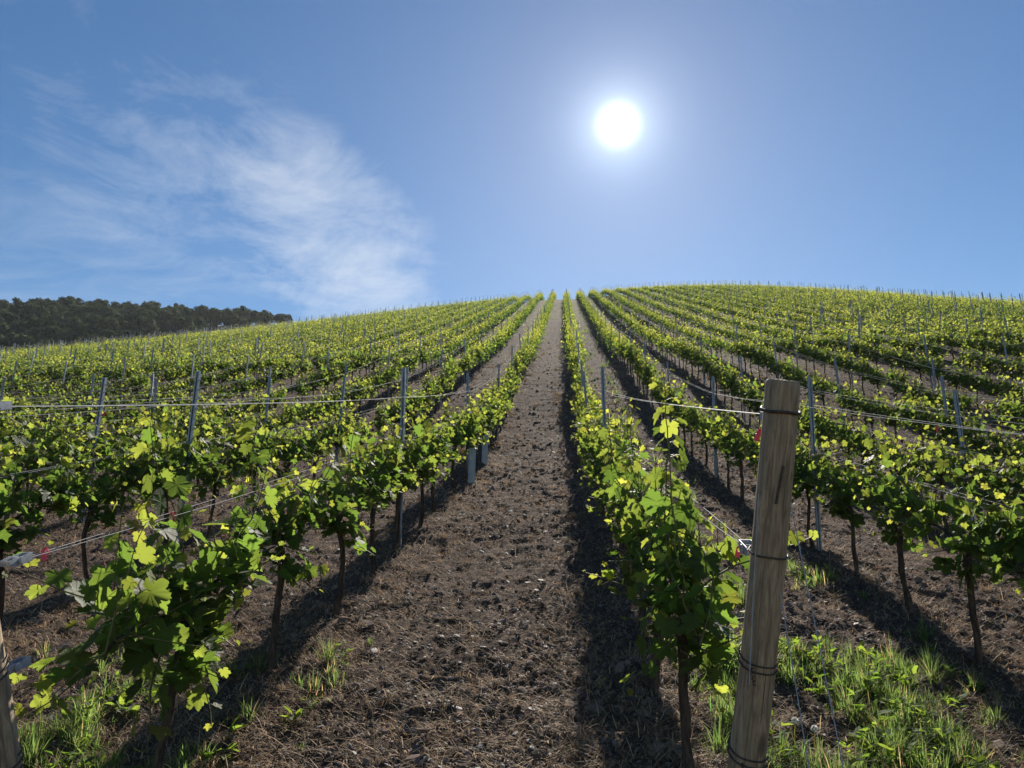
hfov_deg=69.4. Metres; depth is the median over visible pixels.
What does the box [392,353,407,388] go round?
grapevine
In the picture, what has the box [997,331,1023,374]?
grapevine
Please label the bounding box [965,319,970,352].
steel stake
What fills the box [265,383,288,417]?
grapevine
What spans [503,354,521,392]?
grapevine
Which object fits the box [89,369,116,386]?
grapevine
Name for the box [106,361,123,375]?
grapevine
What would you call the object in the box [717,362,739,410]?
grapevine
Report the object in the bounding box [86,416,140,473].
grapevine
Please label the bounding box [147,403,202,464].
grapevine
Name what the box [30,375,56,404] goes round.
grapevine
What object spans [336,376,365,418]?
grapevine
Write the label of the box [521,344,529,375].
grapevine
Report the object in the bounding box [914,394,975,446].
grapevine
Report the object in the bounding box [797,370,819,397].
grapevine
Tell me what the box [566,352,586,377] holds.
grapevine
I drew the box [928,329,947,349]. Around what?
grapevine
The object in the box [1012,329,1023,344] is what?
grapevine
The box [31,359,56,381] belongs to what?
grapevine
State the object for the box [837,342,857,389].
grapevine
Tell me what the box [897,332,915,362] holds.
grapevine
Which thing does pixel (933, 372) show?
steel stake
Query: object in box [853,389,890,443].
grapevine
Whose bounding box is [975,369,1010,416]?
grapevine
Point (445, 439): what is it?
grapevine
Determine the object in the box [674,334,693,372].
grapevine
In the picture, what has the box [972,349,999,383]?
grapevine
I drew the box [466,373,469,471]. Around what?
steel stake
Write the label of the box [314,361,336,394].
grapevine
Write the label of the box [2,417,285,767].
grapevine
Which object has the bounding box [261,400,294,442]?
grapevine
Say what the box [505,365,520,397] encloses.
grapevine
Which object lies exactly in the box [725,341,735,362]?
grapevine
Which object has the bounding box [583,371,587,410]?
steel stake
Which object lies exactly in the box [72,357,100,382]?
grapevine
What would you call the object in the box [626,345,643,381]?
grapevine
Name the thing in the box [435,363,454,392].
grapevine
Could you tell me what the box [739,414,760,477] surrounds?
grapevine
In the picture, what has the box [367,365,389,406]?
grapevine
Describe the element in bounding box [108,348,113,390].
steel stake
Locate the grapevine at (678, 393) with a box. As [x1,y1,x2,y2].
[661,375,690,437]
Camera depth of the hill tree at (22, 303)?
334.74 m
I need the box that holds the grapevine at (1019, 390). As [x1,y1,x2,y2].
[998,377,1023,418]
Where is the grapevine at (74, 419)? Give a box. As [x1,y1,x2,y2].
[42,408,89,465]
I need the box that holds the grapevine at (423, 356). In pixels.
[413,344,431,376]
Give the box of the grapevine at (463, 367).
[456,355,467,386]
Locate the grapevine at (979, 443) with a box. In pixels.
[944,404,998,481]
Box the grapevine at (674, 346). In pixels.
[672,335,682,366]
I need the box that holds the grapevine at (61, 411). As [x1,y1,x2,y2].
[38,391,81,428]
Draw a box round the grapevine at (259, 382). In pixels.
[243,370,266,394]
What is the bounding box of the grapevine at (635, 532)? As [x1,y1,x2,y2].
[583,386,708,694]
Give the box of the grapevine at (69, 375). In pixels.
[49,364,82,392]
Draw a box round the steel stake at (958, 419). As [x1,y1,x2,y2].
[952,390,974,535]
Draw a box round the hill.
[0,319,257,350]
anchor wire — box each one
[780,592,808,767]
[790,505,843,767]
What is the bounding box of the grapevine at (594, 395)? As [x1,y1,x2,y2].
[579,386,602,420]
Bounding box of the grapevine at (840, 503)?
[809,436,889,575]
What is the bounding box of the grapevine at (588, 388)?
[571,381,591,411]
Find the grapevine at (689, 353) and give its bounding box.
[678,336,696,376]
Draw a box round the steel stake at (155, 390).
[152,378,157,463]
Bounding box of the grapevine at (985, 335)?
[982,319,1002,355]
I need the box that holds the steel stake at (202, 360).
[199,345,204,387]
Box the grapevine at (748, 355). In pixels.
[741,337,756,374]
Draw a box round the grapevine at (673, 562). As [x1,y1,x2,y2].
[620,368,818,767]
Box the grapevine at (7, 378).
[0,367,15,387]
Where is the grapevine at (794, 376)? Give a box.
[783,358,806,385]
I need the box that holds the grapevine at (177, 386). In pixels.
[160,373,186,397]
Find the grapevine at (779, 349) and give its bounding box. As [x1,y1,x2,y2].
[770,332,784,363]
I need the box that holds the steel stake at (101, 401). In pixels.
[81,377,106,521]
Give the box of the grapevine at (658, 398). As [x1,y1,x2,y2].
[651,381,670,419]
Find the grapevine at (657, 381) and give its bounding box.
[649,370,665,418]
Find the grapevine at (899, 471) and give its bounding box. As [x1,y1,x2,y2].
[871,425,928,518]
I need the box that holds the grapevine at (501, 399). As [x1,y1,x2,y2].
[484,371,514,437]
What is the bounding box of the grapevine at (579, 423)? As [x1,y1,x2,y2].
[566,392,609,435]
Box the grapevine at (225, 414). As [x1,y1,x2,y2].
[211,395,233,432]
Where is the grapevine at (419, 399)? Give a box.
[407,381,431,424]
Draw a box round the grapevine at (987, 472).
[946,432,1023,536]
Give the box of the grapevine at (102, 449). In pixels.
[31,392,132,524]
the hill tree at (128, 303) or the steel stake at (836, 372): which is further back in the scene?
the hill tree at (128, 303)
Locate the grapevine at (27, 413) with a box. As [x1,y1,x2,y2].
[5,396,48,428]
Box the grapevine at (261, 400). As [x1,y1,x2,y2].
[244,388,275,421]
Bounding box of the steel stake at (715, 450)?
[711,376,716,477]
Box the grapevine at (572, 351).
[568,343,580,361]
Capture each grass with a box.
[17,487,1023,767]
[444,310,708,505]
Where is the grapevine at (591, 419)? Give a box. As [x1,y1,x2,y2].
[576,401,597,489]
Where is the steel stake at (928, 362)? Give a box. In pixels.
[923,335,933,392]
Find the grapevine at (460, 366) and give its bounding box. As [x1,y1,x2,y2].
[454,358,463,390]
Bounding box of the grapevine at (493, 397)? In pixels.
[479,383,502,445]
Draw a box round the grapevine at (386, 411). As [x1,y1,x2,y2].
[369,397,398,436]
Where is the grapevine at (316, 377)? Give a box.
[301,366,327,403]
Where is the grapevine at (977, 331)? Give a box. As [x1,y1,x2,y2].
[962,320,985,355]
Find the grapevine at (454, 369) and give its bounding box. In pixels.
[445,352,460,395]
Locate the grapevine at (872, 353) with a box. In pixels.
[862,341,882,371]
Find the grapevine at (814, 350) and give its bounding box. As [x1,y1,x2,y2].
[804,340,820,372]
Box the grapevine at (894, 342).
[887,331,910,350]
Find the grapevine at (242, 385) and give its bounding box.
[228,368,258,402]
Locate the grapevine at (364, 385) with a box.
[349,372,371,419]
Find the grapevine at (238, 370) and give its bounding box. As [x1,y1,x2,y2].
[223,360,247,391]
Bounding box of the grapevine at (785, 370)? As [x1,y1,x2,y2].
[774,351,795,379]
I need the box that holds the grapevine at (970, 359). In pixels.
[950,339,982,372]
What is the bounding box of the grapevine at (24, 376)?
[6,367,31,395]
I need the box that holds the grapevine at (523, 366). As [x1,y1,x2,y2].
[510,349,526,376]
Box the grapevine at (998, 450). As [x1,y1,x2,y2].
[974,411,1023,503]
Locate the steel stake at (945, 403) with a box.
[940,376,955,466]
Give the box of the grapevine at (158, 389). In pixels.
[139,380,166,407]
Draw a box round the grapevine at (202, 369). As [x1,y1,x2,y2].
[188,361,208,373]
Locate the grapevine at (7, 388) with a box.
[0,377,21,398]
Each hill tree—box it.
[0,301,9,310]
[0,322,16,336]
[0,334,8,349]
[2,313,17,323]
[3,302,13,311]
[5,331,18,350]
[9,333,34,349]
[10,305,21,313]
[12,297,21,306]
[17,301,31,304]
[20,304,33,312]
[24,328,39,344]
[29,297,42,302]
[29,339,51,349]
[34,326,59,342]
[36,300,46,305]
[41,300,61,309]
[47,305,64,315]
[55,329,79,343]
[58,296,75,311]
[69,304,82,313]
[73,337,89,345]
[75,298,88,305]
[75,306,92,321]
[77,332,97,339]
[84,334,107,344]
[85,323,103,336]
[89,303,102,313]
[96,298,110,306]
[99,305,117,317]
[102,328,126,341]
[106,311,123,324]
[111,301,126,314]
[117,320,132,331]
[118,312,135,323]
[122,301,131,308]
[123,307,135,313]
[124,330,132,339]
[129,304,138,309]
[134,308,158,318]
[134,331,148,338]
[136,316,156,331]
[139,303,153,307]
[141,323,157,335]
[144,301,160,309]
[144,315,161,327]
[152,306,168,315]
[158,309,170,321]
[158,320,172,333]
[163,327,176,335]
[169,307,186,329]
[173,303,184,307]
[174,315,193,332]
[182,306,195,321]
[184,326,196,334]
[192,316,206,330]
[194,304,209,319]
[207,323,219,332]
[209,307,224,318]
[210,314,221,324]
[221,307,232,320]
[222,313,239,327]
[235,318,248,328]
[236,309,249,318]
[240,305,250,311]
[243,317,252,326]
[247,310,258,322]
[258,312,272,324]
[262,310,273,322]
[273,315,283,324]
[282,314,292,323]
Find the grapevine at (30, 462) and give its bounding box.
[0,421,67,520]
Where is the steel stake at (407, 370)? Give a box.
[404,367,408,442]
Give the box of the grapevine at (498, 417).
[473,381,504,430]
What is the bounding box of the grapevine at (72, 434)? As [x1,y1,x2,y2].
[55,423,99,484]
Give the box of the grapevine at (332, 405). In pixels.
[312,384,344,427]
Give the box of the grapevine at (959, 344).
[952,331,978,350]
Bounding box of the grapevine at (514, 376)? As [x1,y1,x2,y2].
[502,363,521,402]
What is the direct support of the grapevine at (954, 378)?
on the ground at (452, 607)
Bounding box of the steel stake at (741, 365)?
[740,355,745,421]
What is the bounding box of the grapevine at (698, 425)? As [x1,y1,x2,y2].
[685,406,712,465]
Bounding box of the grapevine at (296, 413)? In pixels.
[279,396,311,436]
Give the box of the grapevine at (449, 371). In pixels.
[442,359,456,400]
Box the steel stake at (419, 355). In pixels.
[418,335,420,375]
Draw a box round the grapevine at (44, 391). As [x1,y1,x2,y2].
[19,377,61,417]
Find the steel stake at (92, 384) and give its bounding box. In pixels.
[86,374,94,435]
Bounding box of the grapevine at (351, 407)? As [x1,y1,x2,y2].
[323,380,355,421]
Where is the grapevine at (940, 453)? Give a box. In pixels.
[906,428,983,533]
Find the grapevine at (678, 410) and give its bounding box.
[670,394,689,447]
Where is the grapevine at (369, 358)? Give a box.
[359,346,373,380]
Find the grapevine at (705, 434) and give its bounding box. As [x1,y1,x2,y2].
[698,408,724,476]
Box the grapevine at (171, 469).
[113,398,226,544]
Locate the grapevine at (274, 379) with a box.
[258,360,282,392]
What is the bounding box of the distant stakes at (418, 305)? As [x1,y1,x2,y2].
[0,280,1022,349]
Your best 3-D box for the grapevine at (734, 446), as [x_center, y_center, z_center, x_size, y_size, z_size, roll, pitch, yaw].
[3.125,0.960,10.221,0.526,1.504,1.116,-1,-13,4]
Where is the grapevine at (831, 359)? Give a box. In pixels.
[824,347,842,370]
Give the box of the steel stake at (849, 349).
[847,334,853,390]
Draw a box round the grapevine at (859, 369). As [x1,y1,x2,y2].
[850,350,878,395]
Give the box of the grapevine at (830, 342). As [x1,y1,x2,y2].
[822,332,838,353]
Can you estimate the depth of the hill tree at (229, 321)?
305.88 m
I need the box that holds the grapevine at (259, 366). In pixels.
[246,354,268,375]
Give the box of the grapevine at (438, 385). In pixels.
[430,371,446,413]
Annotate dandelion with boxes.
[791,717,798,762]
[811,725,818,760]
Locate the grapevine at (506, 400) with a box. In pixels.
[489,375,514,431]
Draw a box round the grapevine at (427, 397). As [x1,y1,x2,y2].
[416,383,434,423]
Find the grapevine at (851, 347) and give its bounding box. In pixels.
[844,334,859,364]
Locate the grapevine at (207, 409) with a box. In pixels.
[185,393,222,432]
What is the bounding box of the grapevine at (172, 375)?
[159,364,187,398]
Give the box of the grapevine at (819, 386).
[812,370,834,415]
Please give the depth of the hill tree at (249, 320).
313.15 m
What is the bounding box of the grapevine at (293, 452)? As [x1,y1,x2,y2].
[263,408,323,500]
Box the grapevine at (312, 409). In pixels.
[302,394,329,434]
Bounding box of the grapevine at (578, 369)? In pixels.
[570,361,588,382]
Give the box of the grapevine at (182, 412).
[159,396,197,432]
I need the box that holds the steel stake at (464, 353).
[464,336,465,380]
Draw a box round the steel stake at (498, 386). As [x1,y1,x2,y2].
[497,364,499,434]
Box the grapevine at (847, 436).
[831,405,869,484]
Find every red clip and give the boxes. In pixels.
[40,547,48,561]
[735,545,740,557]
[754,428,760,441]
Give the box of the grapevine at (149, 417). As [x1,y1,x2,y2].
[127,400,162,443]
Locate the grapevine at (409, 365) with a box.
[398,353,415,375]
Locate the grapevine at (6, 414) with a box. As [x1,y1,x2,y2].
[0,392,17,427]
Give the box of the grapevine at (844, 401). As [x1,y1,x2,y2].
[828,376,863,433]
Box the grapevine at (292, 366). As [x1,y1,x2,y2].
[279,355,299,391]
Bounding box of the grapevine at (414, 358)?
[401,344,419,382]
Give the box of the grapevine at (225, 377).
[211,366,230,388]
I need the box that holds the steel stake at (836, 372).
[834,357,844,423]
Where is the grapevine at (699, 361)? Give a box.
[694,350,710,384]
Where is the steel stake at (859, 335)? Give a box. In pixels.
[858,322,861,364]
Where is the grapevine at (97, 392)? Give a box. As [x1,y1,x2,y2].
[75,381,114,421]
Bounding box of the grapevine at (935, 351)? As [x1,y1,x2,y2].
[920,335,949,365]
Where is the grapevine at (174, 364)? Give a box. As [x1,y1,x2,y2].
[154,354,176,384]
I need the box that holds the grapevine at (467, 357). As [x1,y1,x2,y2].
[459,351,473,381]
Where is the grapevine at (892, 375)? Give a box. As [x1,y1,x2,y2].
[884,362,910,400]
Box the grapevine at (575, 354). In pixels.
[568,346,586,366]
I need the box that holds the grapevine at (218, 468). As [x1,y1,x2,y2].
[186,420,257,539]
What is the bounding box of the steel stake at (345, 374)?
[343,364,346,407]
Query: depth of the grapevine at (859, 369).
20.85 m
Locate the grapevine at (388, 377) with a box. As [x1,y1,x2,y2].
[381,361,398,399]
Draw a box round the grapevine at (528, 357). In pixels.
[518,343,532,371]
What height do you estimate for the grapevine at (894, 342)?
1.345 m
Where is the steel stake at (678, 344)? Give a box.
[677,326,679,367]
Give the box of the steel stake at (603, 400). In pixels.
[600,367,608,527]
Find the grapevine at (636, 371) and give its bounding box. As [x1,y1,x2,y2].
[632,350,651,391]
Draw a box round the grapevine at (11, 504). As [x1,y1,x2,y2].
[0,374,80,622]
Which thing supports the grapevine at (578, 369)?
on the ground at (452, 607)
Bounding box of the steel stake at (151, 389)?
[149,374,153,414]
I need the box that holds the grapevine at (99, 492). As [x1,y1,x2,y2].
[37,426,160,580]
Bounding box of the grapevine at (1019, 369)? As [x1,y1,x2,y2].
[1008,357,1023,378]
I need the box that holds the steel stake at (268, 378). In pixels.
[265,367,270,407]
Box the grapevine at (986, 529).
[886,425,1023,669]
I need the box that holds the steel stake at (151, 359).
[148,347,153,390]
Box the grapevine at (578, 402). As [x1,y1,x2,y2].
[573,386,591,418]
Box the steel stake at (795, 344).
[793,323,797,368]
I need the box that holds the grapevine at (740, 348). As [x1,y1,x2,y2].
[733,336,752,370]
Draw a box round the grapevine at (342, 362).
[334,354,356,375]
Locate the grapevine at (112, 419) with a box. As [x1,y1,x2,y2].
[101,403,141,446]
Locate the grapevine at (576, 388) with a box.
[573,377,590,399]
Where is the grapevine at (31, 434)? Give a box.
[1,410,67,492]
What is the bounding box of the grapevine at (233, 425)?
[204,407,255,476]
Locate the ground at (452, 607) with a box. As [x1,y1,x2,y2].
[0,291,1023,767]
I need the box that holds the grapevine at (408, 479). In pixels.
[375,424,433,551]
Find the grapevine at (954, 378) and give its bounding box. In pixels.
[939,356,974,398]
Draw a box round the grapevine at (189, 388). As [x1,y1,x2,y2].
[179,373,194,398]
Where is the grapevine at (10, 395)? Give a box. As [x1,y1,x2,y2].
[4,388,34,404]
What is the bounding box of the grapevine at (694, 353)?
[687,341,704,380]
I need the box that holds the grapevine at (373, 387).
[365,373,378,411]
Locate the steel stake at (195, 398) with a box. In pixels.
[176,371,200,550]
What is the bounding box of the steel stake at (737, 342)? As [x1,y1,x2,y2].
[736,325,739,367]
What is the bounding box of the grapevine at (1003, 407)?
[979,386,1023,441]
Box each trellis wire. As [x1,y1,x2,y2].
[0,307,521,417]
[0,317,434,398]
[0,319,541,565]
[0,376,371,444]
[1,294,539,477]
[1,337,530,564]
[1,371,382,446]
[3,315,511,412]
[8,300,473,393]
[11,426,377,533]
[12,322,472,407]
[12,354,513,406]
[14,295,507,402]
[14,339,488,473]
[15,293,528,405]
[16,344,400,430]
[19,304,497,430]
[24,300,485,398]
[26,325,437,398]
[32,471,416,658]
[76,322,535,405]
[572,328,758,413]
[575,335,759,413]
[583,383,747,544]
[592,288,1016,417]
[592,305,1019,434]
[600,427,737,541]
[602,321,1016,508]
[604,287,1015,398]
[613,301,1021,423]
[617,308,1023,462]
[625,334,1023,434]
[634,299,1022,402]
[636,355,1022,514]
[639,292,1020,383]
[649,381,1023,582]
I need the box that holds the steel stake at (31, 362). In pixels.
[29,351,34,373]
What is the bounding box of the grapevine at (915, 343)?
[906,330,933,357]
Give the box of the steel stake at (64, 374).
[61,361,66,394]
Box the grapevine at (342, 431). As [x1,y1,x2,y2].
[319,392,366,461]
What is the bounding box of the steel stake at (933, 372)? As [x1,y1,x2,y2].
[931,357,939,412]
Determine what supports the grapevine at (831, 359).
on the ground at (452, 607)
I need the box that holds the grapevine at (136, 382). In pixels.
[124,365,154,396]
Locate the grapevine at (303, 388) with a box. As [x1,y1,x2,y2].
[288,372,314,409]
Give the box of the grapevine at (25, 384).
[9,371,38,398]
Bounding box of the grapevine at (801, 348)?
[795,337,816,371]
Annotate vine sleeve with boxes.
[468,448,475,482]
[481,435,488,463]
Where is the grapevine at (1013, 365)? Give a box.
[990,351,1023,387]
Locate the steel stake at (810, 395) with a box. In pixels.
[807,378,821,550]
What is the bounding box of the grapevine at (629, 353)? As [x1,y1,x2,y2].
[620,339,638,377]
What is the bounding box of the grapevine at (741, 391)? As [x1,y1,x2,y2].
[736,371,759,426]
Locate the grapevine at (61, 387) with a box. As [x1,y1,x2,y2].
[52,379,78,403]
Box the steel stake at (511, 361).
[511,346,512,400]
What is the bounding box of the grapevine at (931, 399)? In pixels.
[917,383,947,418]
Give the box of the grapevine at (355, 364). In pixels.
[347,355,360,383]
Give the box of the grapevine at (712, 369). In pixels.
[706,352,723,396]
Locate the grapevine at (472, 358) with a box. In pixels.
[465,348,474,372]
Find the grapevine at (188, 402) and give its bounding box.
[179,391,203,427]
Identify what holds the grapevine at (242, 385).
on the ground at (452, 607)
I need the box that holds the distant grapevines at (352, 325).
[0,281,1023,542]
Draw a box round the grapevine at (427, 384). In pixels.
[416,370,442,417]
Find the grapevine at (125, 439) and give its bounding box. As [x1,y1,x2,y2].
[83,417,159,511]
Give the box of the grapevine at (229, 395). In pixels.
[213,381,239,416]
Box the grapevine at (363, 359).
[351,346,367,380]
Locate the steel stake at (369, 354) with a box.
[368,336,371,377]
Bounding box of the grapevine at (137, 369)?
[126,363,151,391]
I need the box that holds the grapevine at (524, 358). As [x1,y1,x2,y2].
[517,349,528,378]
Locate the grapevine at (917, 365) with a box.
[907,350,927,383]
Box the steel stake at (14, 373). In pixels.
[10,361,16,392]
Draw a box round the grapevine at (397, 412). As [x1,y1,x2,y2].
[385,391,408,438]
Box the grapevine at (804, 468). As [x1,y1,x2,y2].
[755,425,842,547]
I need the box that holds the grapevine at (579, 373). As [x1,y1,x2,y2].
[570,359,589,389]
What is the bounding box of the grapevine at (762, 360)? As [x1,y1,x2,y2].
[751,337,775,378]
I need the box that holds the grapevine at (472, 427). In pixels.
[438,393,484,479]
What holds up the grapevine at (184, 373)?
on the ground at (452, 607)
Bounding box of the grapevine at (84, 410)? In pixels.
[68,391,111,434]
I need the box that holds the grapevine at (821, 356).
[811,346,834,379]
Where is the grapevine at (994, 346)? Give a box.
[986,330,1012,371]
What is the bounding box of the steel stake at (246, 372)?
[242,355,248,408]
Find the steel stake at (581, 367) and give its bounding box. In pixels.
[580,360,582,390]
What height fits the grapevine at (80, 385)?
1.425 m
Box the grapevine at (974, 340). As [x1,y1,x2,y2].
[966,327,992,357]
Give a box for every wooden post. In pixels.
[0,623,23,767]
[727,379,801,767]
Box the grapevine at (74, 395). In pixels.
[60,382,88,413]
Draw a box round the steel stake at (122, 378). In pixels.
[118,358,125,413]
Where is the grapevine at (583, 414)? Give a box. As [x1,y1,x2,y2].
[569,390,601,481]
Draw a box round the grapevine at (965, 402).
[936,384,977,425]
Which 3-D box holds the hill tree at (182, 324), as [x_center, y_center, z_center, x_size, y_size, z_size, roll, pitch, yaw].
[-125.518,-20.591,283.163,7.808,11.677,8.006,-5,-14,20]
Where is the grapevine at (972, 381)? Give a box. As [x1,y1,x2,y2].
[952,356,989,409]
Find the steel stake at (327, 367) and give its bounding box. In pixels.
[326,347,328,397]
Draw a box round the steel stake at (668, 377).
[666,362,670,419]
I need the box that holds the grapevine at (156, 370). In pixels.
[143,360,164,380]
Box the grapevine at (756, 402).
[739,379,764,425]
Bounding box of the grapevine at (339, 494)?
[299,408,383,618]
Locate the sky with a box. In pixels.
[0,0,1023,324]
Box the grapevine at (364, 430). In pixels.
[346,411,375,471]
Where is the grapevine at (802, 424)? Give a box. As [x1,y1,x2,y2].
[797,396,824,458]
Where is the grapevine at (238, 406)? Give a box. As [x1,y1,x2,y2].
[221,395,255,420]
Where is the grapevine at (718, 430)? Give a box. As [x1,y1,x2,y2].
[705,404,739,489]
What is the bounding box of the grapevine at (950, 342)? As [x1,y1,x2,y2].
[941,332,960,361]
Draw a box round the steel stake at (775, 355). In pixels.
[773,337,778,378]
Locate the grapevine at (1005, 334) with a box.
[996,321,1018,360]
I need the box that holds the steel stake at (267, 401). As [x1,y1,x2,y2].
[259,377,271,467]
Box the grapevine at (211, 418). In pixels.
[181,388,230,489]
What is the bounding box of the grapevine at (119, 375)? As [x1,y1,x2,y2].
[108,357,134,397]
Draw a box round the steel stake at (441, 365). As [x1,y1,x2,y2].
[440,350,442,406]
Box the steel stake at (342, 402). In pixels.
[334,377,345,462]
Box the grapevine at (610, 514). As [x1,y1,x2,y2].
[597,391,675,633]
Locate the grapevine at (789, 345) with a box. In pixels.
[778,333,794,363]
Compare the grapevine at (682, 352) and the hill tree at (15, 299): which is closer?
the grapevine at (682, 352)
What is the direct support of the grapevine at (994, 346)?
on the ground at (452, 607)
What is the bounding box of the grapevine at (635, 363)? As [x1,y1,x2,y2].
[631,352,641,385]
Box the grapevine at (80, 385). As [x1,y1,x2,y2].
[69,369,99,392]
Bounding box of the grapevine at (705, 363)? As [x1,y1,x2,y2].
[700,346,717,390]
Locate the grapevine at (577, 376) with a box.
[571,368,593,391]
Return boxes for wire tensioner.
[0,401,11,410]
[0,552,32,566]
[8,656,30,674]
[738,539,751,555]
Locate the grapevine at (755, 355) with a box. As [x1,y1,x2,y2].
[747,336,770,379]
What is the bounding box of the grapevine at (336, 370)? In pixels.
[326,355,348,394]
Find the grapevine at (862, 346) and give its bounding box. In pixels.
[850,335,874,360]
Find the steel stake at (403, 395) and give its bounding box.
[398,368,406,549]
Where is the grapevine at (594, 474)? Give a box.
[578,400,658,554]
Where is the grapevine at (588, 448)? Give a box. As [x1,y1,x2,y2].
[570,400,630,515]
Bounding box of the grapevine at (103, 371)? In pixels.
[91,363,115,384]
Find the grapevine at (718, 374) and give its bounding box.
[715,355,732,403]
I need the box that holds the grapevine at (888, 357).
[875,344,900,379]
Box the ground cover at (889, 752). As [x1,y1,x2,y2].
[19,462,999,767]
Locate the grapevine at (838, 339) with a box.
[831,327,852,355]
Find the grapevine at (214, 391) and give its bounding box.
[199,383,222,409]
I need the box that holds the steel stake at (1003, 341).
[1002,335,1013,391]
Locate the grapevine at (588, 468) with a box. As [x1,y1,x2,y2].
[575,406,623,531]
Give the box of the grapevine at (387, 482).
[328,403,412,575]
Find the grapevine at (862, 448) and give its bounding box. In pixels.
[846,423,901,472]
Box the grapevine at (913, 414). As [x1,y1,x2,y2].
[894,381,934,459]
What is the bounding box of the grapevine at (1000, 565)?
[982,480,1023,598]
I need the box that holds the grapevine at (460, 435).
[440,392,481,487]
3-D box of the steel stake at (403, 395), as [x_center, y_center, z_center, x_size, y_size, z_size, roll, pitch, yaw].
[-1.060,0.853,7.075,0.058,2.080,0.034,-1,-13,3]
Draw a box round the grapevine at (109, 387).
[106,374,130,415]
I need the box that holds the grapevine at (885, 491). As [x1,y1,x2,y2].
[851,413,943,613]
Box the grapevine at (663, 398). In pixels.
[659,379,684,414]
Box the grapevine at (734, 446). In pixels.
[716,404,753,503]
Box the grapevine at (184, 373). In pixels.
[175,357,194,388]
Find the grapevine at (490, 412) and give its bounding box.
[472,389,502,461]
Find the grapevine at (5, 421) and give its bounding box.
[0,411,17,440]
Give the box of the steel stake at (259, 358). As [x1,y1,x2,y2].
[256,343,262,379]
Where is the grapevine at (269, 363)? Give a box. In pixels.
[264,350,281,372]
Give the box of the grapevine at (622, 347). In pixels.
[614,331,626,368]
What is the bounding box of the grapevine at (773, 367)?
[766,358,782,378]
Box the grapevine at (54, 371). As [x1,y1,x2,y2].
[47,356,70,383]
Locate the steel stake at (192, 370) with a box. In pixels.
[190,356,193,394]
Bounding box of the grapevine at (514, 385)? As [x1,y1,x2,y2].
[500,368,520,408]
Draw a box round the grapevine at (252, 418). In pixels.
[230,404,272,443]
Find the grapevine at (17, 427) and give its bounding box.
[0,396,47,458]
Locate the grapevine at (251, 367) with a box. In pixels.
[239,352,261,378]
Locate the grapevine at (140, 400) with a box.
[120,389,149,426]
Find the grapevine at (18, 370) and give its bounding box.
[0,360,24,386]
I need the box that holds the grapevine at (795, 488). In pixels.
[753,424,819,529]
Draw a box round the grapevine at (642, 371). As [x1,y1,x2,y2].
[638,359,651,396]
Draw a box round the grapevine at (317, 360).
[311,348,330,371]
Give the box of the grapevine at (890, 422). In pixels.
[872,396,907,449]
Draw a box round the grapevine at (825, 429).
[800,400,845,470]
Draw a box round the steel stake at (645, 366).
[644,342,646,395]
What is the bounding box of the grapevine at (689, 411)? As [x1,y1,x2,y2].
[672,395,707,456]
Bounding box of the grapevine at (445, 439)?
[420,401,466,511]
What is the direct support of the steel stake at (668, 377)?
on the ground at (452, 607)
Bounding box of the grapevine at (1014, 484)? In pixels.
[980,441,1023,521]
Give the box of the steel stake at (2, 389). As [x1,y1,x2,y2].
[0,377,5,400]
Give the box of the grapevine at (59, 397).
[31,383,65,429]
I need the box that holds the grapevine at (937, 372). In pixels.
[919,349,949,386]
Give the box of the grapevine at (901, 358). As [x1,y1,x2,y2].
[892,342,920,381]
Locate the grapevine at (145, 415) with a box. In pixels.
[126,398,162,427]
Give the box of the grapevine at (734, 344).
[730,335,743,368]
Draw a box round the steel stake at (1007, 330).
[1004,316,1012,360]
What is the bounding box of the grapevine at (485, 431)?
[474,407,490,469]
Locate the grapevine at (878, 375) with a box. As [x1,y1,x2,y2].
[860,363,888,403]
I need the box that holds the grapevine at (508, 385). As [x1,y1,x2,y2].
[502,374,515,416]
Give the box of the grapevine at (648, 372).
[638,354,661,402]
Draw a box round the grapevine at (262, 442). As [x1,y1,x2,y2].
[227,413,288,512]
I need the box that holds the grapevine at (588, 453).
[571,403,613,502]
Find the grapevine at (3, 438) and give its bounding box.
[0,420,23,454]
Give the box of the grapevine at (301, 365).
[295,356,313,376]
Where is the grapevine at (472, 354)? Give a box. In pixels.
[466,341,477,374]
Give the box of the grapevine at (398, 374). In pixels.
[387,362,401,394]
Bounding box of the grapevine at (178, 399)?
[156,376,189,416]
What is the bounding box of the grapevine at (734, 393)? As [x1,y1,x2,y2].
[726,373,753,417]
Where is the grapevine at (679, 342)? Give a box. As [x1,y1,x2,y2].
[675,337,685,370]
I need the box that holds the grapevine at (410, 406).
[391,383,419,438]
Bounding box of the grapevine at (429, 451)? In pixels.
[404,401,451,526]
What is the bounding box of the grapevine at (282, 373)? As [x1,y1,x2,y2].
[271,353,297,392]
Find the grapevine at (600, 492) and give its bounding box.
[586,433,650,591]
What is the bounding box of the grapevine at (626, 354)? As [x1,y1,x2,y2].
[622,335,634,374]
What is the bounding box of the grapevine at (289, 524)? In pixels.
[224,388,356,672]
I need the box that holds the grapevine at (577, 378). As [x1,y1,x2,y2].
[572,366,589,387]
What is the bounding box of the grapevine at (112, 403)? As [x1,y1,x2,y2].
[93,386,122,429]
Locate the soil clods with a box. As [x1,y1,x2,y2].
[2,330,1023,767]
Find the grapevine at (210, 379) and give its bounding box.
[194,363,216,393]
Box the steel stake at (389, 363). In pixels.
[388,346,389,397]
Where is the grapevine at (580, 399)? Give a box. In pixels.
[571,382,601,416]
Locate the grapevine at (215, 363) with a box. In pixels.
[197,356,224,386]
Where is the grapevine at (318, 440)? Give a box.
[299,415,337,479]
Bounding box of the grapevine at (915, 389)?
[895,373,926,407]
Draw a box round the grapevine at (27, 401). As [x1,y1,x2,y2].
[0,388,41,418]
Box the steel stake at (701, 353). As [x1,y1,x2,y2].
[699,334,704,385]

